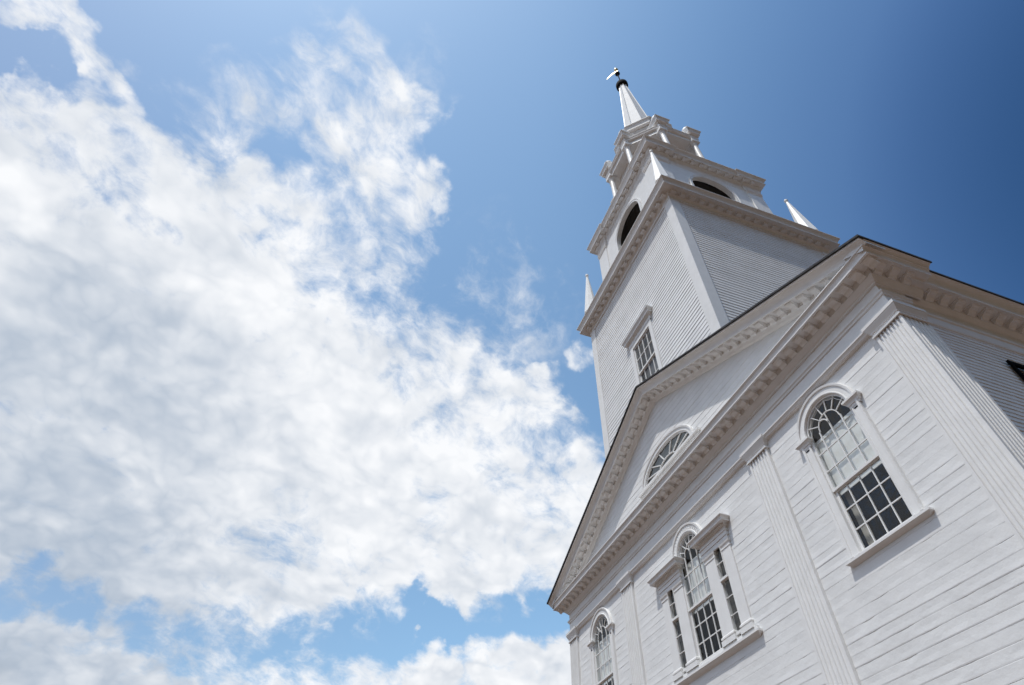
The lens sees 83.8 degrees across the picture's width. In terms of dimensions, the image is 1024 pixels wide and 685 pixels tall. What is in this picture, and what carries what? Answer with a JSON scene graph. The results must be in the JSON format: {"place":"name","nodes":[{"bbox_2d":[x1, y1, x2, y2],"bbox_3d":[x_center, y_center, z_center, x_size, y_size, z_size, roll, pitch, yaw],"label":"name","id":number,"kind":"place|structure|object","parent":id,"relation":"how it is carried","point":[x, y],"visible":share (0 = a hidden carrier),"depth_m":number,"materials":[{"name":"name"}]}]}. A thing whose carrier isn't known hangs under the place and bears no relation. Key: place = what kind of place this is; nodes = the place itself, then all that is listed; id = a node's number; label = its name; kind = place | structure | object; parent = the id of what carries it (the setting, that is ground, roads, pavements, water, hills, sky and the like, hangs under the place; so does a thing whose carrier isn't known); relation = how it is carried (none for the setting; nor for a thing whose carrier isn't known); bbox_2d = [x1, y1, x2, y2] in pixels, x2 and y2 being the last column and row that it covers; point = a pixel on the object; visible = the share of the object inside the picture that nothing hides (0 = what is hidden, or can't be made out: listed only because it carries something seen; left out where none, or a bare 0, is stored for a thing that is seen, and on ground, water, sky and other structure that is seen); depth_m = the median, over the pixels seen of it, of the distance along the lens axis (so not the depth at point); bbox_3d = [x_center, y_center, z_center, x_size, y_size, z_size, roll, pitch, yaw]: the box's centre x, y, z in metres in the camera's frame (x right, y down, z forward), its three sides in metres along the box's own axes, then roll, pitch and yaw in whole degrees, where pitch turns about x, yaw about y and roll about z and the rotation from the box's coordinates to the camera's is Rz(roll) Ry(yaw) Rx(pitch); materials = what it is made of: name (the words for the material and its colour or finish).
{"place":"outdoors","nodes":[
{"label":"outdoors","id":0,"kind":"place"},
{"bbox_2d":[0,0,1023,684],"label":"sky","id":1,"kind":"structure","parent":0,"point":[298,385],"materials":[{"name":"blue"}]},
{"bbox_2d":[547,79,1023,684],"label":"church","id":2,"kind":"structure","parent":0,"point":[813,465],"depth_m":11.30,"materials":[{"name":"white paint"}]},
{"bbox_2d":[587,607,618,684],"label":"arched window","id":3,"kind":"structure","parent":2,"relation":"in","point":[603,658],"depth_m":16.08,"materials":[{"name":"white paint"}]},
{"bbox_2d":[607,68,619,79],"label":"weathervane","id":4,"kind":"object","parent":2,"relation":"on","point":[616,72],"visible":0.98,"depth_m":46.86,"materials":[{"name":"white metal"}]},
{"bbox_2d":[621,305,662,384],"bbox_3d":[4.402,0.595,18.408,0.595,3.520,1.890,16,-51,-11],"label":"tower window","id":5,"kind":"structure","parent":2,"relation":"in","point":[642,326],"depth_m":19.05,"materials":[{"name":"white paint"}]},
{"bbox_2d":[638,424,699,498],"bbox_3d":[4.188,3.192,15.306,0.200,1.420,3.160,16,-51,-11],"label":"fan window","id":6,"kind":"structure","parent":2,"relation":"in","point":[672,449],"depth_m":15.46,"materials":[{"name":"white paint"}]},
{"bbox_2d":[647,513,762,684],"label":"palladian window","id":7,"kind":"structure","parent":2,"relation":"in","point":[714,574],"depth_m":12.39,"materials":[{"name":"white paint"}]},
{"bbox_2d":[794,383,933,566],"bbox_3d":[5.763,2.032,9.649,0.365,3.205,1.700,16,-51,-11],"label":"arched window","id":8,"kind":"structure","parent":2,"relation":"in","point":[853,447],"depth_m":9.63,"materials":[{"name":"white paint"}]},
{"bbox_2d":[1006,360,1023,380],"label":"side window","id":9,"kind":"structure","parent":2,"relation":"in","point":[1013,365],"depth_m":9.57,"materials":[{"name":"black glass"}]}
]}

